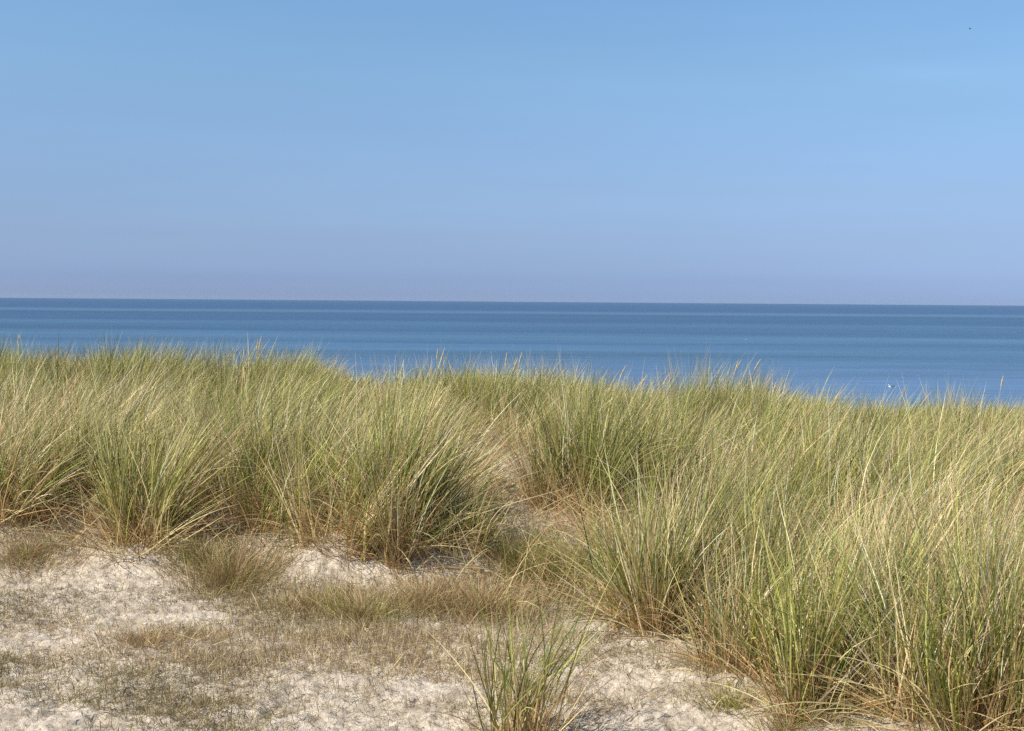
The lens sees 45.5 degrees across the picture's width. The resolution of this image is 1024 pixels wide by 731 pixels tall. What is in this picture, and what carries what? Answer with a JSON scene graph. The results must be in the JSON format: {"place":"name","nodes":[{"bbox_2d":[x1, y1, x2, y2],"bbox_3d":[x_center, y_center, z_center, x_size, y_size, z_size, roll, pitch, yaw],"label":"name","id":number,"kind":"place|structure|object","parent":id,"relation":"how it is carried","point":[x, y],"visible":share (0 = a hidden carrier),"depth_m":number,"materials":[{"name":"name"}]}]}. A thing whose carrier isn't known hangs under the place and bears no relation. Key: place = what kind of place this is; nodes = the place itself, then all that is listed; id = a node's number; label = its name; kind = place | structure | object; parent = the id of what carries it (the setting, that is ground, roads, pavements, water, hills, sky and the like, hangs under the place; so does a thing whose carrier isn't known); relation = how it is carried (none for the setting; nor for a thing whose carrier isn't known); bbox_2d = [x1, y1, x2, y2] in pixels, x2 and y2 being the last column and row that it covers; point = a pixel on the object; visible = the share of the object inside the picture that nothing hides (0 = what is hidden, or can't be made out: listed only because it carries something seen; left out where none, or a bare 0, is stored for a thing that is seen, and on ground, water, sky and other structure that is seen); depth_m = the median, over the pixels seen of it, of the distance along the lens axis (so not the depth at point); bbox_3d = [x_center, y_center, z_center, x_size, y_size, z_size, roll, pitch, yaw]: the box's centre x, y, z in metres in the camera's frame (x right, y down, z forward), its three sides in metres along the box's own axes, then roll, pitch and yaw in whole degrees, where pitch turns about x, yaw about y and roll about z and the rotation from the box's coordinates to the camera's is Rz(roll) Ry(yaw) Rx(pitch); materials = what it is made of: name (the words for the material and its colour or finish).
{"place":"outdoors","nodes":[
{"label":"outdoors","id":0,"kind":"place"},
{"bbox_2d":[0,387,1019,730],"bbox_3d":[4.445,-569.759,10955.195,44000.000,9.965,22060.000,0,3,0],"label":"ground","id":1,"kind":"structure","parent":0,"point":[668,715],"depth_m":5.33,"materials":[{"name":"beige sand"}]},
{"bbox_2d":[0,331,84,385],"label":"marram tussock","id":2,"kind":"object","parent":1,"relation":"on","point":[14,356],"visible":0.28,"depth_m":14.45,"materials":[{"name":"green plant"}]},
{"bbox_2d":[0,372,101,527],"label":"marram tussock","id":3,"kind":"object","parent":1,"relation":"on","point":[4,489],"visible":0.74,"depth_m":7.57,"materials":[{"name":"green plant"}]},
{"bbox_2d":[0,504,114,583],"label":"fescue tuft","id":4,"kind":"object","parent":1,"relation":"on","point":[24,558],"visible":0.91,"depth_m":7.15,"materials":[{"name":"plant"}]},
{"bbox_2d":[0,380,188,534],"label":"marram tussock","id":5,"kind":"object","parent":1,"relation":"on","point":[52,466],"visible":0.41,"depth_m":7.85,"materials":[{"name":"green plant"}]},
{"bbox_2d":[0,371,192,505],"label":"marram tussock","id":6,"kind":"object","parent":1,"relation":"on","point":[96,433],"visible":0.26,"depth_m":8.03,"materials":[{"name":"green plant"}]},
{"bbox_2d":[12,325,195,396],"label":"marram tussock","id":7,"kind":"object","parent":1,"relation":"on","point":[110,368],"visible":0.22,"depth_m":13.39,"materials":[{"name":"green plant"}]},
{"bbox_2d":[61,613,234,661],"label":"fescue tuft","id":8,"kind":"object","parent":1,"relation":"on","point":[142,637],"visible":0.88,"depth_m":5.64,"materials":[{"name":"plant"}]},
{"bbox_2d":[12,363,286,569],"bbox_3d":[-2.142,0.568,7.356,1.645,1.196,1.618,0,3,0],"label":"marram tussock","id":9,"kind":"object","parent":1,"relation":"on","point":[166,493],"visible":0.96,"depth_m":7.32,"materials":[{"name":"green plant"}]},
{"bbox_2d":[74,337,224,388],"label":"marram tussock","id":10,"kind":"object","parent":1,"relation":"on","point":[188,368],"visible":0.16,"depth_m":14.20,"materials":[{"name":"green plant"}]},
{"bbox_2d":[91,333,243,381],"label":"marram tussock","id":11,"kind":"object","parent":1,"relation":"on","point":[191,358],"visible":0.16,"depth_m":15.30,"materials":[{"name":"green plant"}]},
{"bbox_2d":[74,362,297,509],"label":"marram tussock","id":12,"kind":"object","parent":1,"relation":"on","point":[210,472],"visible":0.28,"depth_m":7.94,"materials":[{"name":"green plant"}]},
{"bbox_2d":[141,517,256,584],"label":"fescue tuft","id":13,"kind":"object","parent":1,"relation":"on","point":[185,553],"visible":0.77,"depth_m":7.13,"materials":[{"name":"plant"}]},
{"bbox_2d":[139,518,315,598],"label":"fescue tuft","id":14,"kind":"object","parent":1,"relation":"on","point":[222,577],"visible":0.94,"depth_m":6.97,"materials":[{"name":"plant"}]},
{"bbox_2d":[132,340,342,514],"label":"marram tussock","id":15,"kind":"object","parent":1,"relation":"on","point":[230,428],"visible":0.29,"depth_m":8.00,"materials":[{"name":"green plant"}]},
{"bbox_2d":[185,334,326,393],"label":"marram tussock","id":16,"kind":"object","parent":1,"relation":"on","point":[226,365],"visible":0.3,"depth_m":14.48,"materials":[{"name":"green plant"}]},
{"bbox_2d":[158,364,370,506],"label":"marram tussock","id":17,"kind":"object","parent":1,"relation":"on","point":[297,426],"visible":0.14,"depth_m":7.92,"materials":[{"name":"green plant"}]},
{"bbox_2d":[216,335,361,391],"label":"marram tussock","id":18,"kind":"object","parent":1,"relation":"on","point":[319,370],"visible":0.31,"depth_m":14.63,"materials":[{"name":"green plant"}]},
{"bbox_2d":[219,576,395,621],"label":"fescue tuft","id":19,"kind":"object","parent":1,"relation":"on","point":[303,599],"visible":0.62,"depth_m":6.43,"materials":[{"name":"plant"}]},
{"bbox_2d":[161,359,467,537],"bbox_3d":[-1.349,0.447,7.832,1.661,1.181,1.396,-2,4,-43],"label":"marram tussock","id":20,"kind":"object","parent":1,"relation":"on","point":[297,439],"visible":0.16,"depth_m":7.79,"materials":[{"name":"green plant"}]},
{"bbox_2d":[214,379,479,569],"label":"marram tussock","id":21,"kind":"object","parent":1,"relation":"on","point":[294,510],"visible":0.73,"depth_m":7.21,"materials":[{"name":"green plant"}]},
{"bbox_2d":[286,571,437,628],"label":"fescue tuft","id":22,"kind":"object","parent":1,"relation":"on","point":[347,610],"visible":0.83,"depth_m":6.18,"materials":[{"name":"plant"}]},
{"bbox_2d":[257,355,566,582],"bbox_3d":[-0.651,0.561,7.167,1.715,1.348,1.623,3,4,37],"label":"marram tussock","id":23,"kind":"object","parent":1,"relation":"on","point":[443,469],"visible":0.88,"depth_m":7.17,"materials":[{"name":"green plant"}]},
{"bbox_2d":[334,558,507,623],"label":"fescue tuft","id":24,"kind":"object","parent":1,"relation":"on","point":[419,588],"visible":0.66,"depth_m":6.44,"materials":[{"name":"brown plant"}]},
{"bbox_2d":[350,347,506,411],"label":"marram tussock","id":25,"kind":"object","parent":1,"relation":"on","point":[419,377],"visible":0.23,"depth_m":13.86,"materials":[{"name":"green plant"}]},
{"bbox_2d":[400,469,523,563],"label":"marram tussock","id":26,"kind":"object","parent":1,"relation":"on","point":[472,520],"visible":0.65,"depth_m":7.18,"materials":[{"name":"green plant"}]},
{"bbox_2d":[385,558,576,632],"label":"fescue tuft","id":27,"kind":"object","parent":1,"relation":"on","point":[501,601],"visible":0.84,"depth_m":6.34,"materials":[{"name":"plant"}]},
{"bbox_2d":[422,350,589,419],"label":"marram tussock","id":28,"kind":"object","parent":1,"relation":"on","point":[486,387],"visible":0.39,"depth_m":13.09,"materials":[{"name":"green plant"}]},
{"bbox_2d":[0,493,1018,730],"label":"ground cover","id":29,"kind":"object","parent":1,"relation":"on","point":[341,633],"visible":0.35,"depth_m":5.55,"materials":[{"name":"beige sand"}]},
{"bbox_2d":[492,471,536,498],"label":"leafy plant","id":30,"kind":"object","parent":1,"relation":"on","point":[515,485],"visible":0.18,"depth_m":8.85,"materials":[{"name":"green plant"}]},
{"bbox_2d":[456,507,590,582],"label":"fescue tuft","id":31,"kind":"object","parent":1,"relation":"on","point":[495,552],"visible":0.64,"depth_m":7.07,"materials":[{"name":"plant"}]},
{"bbox_2d":[426,522,641,730],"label":"marram tussock","id":32,"kind":"object","parent":1,"relation":"on","point":[517,723],"visible":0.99,"depth_m":4.46,"materials":[{"name":"green plant"}]},
{"bbox_2d":[464,515,635,594],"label":"fescue tuft","id":33,"kind":"object","parent":1,"relation":"on","point":[555,569],"visible":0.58,"depth_m":6.91,"materials":[{"name":"plant"}]},
{"bbox_2d":[489,347,659,418],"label":"marram tussock","id":34,"kind":"object","parent":1,"relation":"on","point":[558,379],"visible":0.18,"depth_m":13.65,"materials":[{"name":"green plant"}]},
{"bbox_2d":[470,364,695,517],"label":"marram tussock","id":35,"kind":"object","parent":1,"relation":"on","point":[561,456],"visible":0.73,"depth_m":8.51,"materials":[{"name":"green plant"}]},
{"bbox_2d":[535,359,727,433],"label":"marram tussock","id":36,"kind":"object","parent":1,"relation":"on","point":[630,397],"visible":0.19,"depth_m":12.68,"materials":[{"name":"green plant"}]},
{"bbox_2d":[503,425,783,647],"bbox_3d":[0.714,0.811,5.960,1.574,1.042,1.424,0,3,0],"label":"marram tussock","id":37,"kind":"object","parent":1,"relation":"on","point":[609,597],"visible":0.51,"depth_m":5.93,"materials":[{"name":"green plant"}]},
{"bbox_2d":[532,359,782,515],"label":"marram tussock","id":38,"kind":"object","parent":1,"relation":"on","point":[652,439],"visible":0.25,"depth_m":8.71,"materials":[{"name":"green plant"}]},
{"bbox_2d":[532,451,795,647],"bbox_3d":[0.857,0.870,5.947,1.245,0.876,1.283,3,4,38],"label":"marram tussock","id":39,"kind":"object","parent":1,"relation":"on","point":[641,593],"visible":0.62,"depth_m":5.83,"materials":[{"name":"green plant"}]},
{"bbox_2d":[591,367,759,492],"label":"marram tussock","id":40,"kind":"object","parent":1,"relation":"on","point":[687,424],"visible":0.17,"depth_m":9.73,"materials":[{"name":"green plant"}]},
{"bbox_2d":[571,396,850,580],"bbox_3d":[1.178,0.686,7.072,1.682,1.137,1.643,0,3,0],"label":"marram tussock","id":41,"kind":"object","parent":1,"relation":"on","point":[690,475],"visible":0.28,"depth_m":6.96,"materials":[{"name":"green plant"}]},
{"bbox_2d":[631,342,803,431],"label":"marram tussock","id":42,"kind":"object","parent":1,"relation":"on","point":[715,385],"visible":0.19,"depth_m":13.56,"materials":[{"name":"green plant"}]},
{"bbox_2d":[625,364,813,429],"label":"marram tussock","id":43,"kind":"object","parent":1,"relation":"on","point":[700,405],"visible":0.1,"depth_m":13.13,"materials":[{"name":"green plant"}]},
{"bbox_2d":[674,661,784,720],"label":"fescue tuft","id":44,"kind":"object","parent":1,"relation":"on","point":[727,703],"visible":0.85,"depth_m":4.92,"materials":[{"name":"green plant"}]},
{"bbox_2d":[611,482,937,700],"bbox_3d":[1.036,0.945,5.211,1.210,0.856,1.360,0,3,-16],"label":"marram tussock","id":45,"kind":"object","parent":1,"relation":"on","point":[712,629],"visible":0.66,"depth_m":5.25,"materials":[{"name":"green plant"}]},
{"bbox_2d":[651,417,898,627],"bbox_3d":[1.310,0.783,6.130,1.542,1.060,1.462,0,3,0],"label":"marram tussock","id":46,"kind":"object","parent":1,"relation":"on","point":[782,525],"visible":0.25,"depth_m":5.97,"materials":[{"name":"green plant"}]},
{"bbox_2d":[687,356,872,437],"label":"marram tussock","id":47,"kind":"object","parent":1,"relation":"on","point":[757,392],"visible":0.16,"depth_m":12.89,"materials":[{"name":"green plant"}]},
{"bbox_2d":[716,685,856,730],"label":"fescue tuft","id":48,"kind":"object","parent":1,"relation":"on","point":[789,721],"visible":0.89,"depth_m":4.67,"materials":[{"name":"green plant"}]},
{"bbox_2d":[763,659,896,729],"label":"fescue tuft","id":49,"kind":"object","parent":1,"relation":"on","point":[849,700],"visible":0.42,"depth_m":4.73,"materials":[{"name":"green plant"}]},
{"bbox_2d":[673,452,1021,730],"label":"marram tussock","id":50,"kind":"object","parent":1,"relation":"on","point":[816,649],"visible":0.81,"depth_m":4.78,"materials":[{"name":"green plant"}]},
{"bbox_2d":[695,476,1023,666],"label":"marram tussock","id":51,"kind":"object","parent":1,"relation":"on","point":[909,551],"visible":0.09,"depth_m":5.84,"materials":[{"name":"green plant"}]},
{"bbox_2d":[712,489,1023,730],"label":"marram tussock","id":52,"kind":"object","parent":1,"relation":"on","point":[910,661],"visible":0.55,"depth_m":4.63,"materials":[{"name":"green plant"}]},
{"bbox_2d":[801,383,942,439],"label":"marram tussock","id":53,"kind":"object","parent":1,"relation":"on","point":[900,414],"visible":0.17,"depth_m":13.33,"materials":[{"name":"green plant"}]},
{"bbox_2d":[737,443,1023,730],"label":"marram tussock","id":54,"kind":"object","parent":1,"relation":"on","point":[1011,674],"visible":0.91,"depth_m":4.50,"materials":[{"name":"green plant"}]},
{"bbox_2d":[802,456,1023,640],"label":"marram tussock","id":55,"kind":"object","parent":1,"relation":"on","point":[969,561],"visible":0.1,"depth_m":5.96,"materials":[{"name":"green plant"}]},
{"bbox_2d":[859,479,1023,706],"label":"marram tussock","id":56,"kind":"object","parent":1,"relation":"on","point":[955,577],"visible":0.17,"depth_m":4.92,"materials":[{"name":"green plant"}]},
{"bbox_2d":[906,375,1023,453],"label":"marram tussock","id":57,"kind":"object","parent":1,"relation":"on","point":[966,410],"visible":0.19,"depth_m":12.97,"materials":[{"name":"green plant"}]},
{"bbox_2d":[0,298,1023,415],"bbox_3d":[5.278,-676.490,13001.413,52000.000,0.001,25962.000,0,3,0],"label":"sea","id":58,"kind":"structure","parent":0,"point":[867,346],"depth_m":206.49,"materials":[{"name":"liquid"}]},
{"bbox_2d":[0,339,1023,629],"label":"marram grass","id":59,"kind":"structure","parent":0,"point":[858,453],"depth_m":8.99,"materials":[{"name":"green plant"}]},
{"bbox_2d":[0,372,1023,681],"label":"dead grass","id":60,"kind":"structure","parent":0,"point":[58,518],"depth_m":7.42,"materials":[{"name":"brown plant"}]},
{"bbox_2d":[0,0,1023,305],"label":"sky","id":61,"kind":"structure","parent":0,"point":[621,151],"materials":[{"name":"blue"}]}
]}

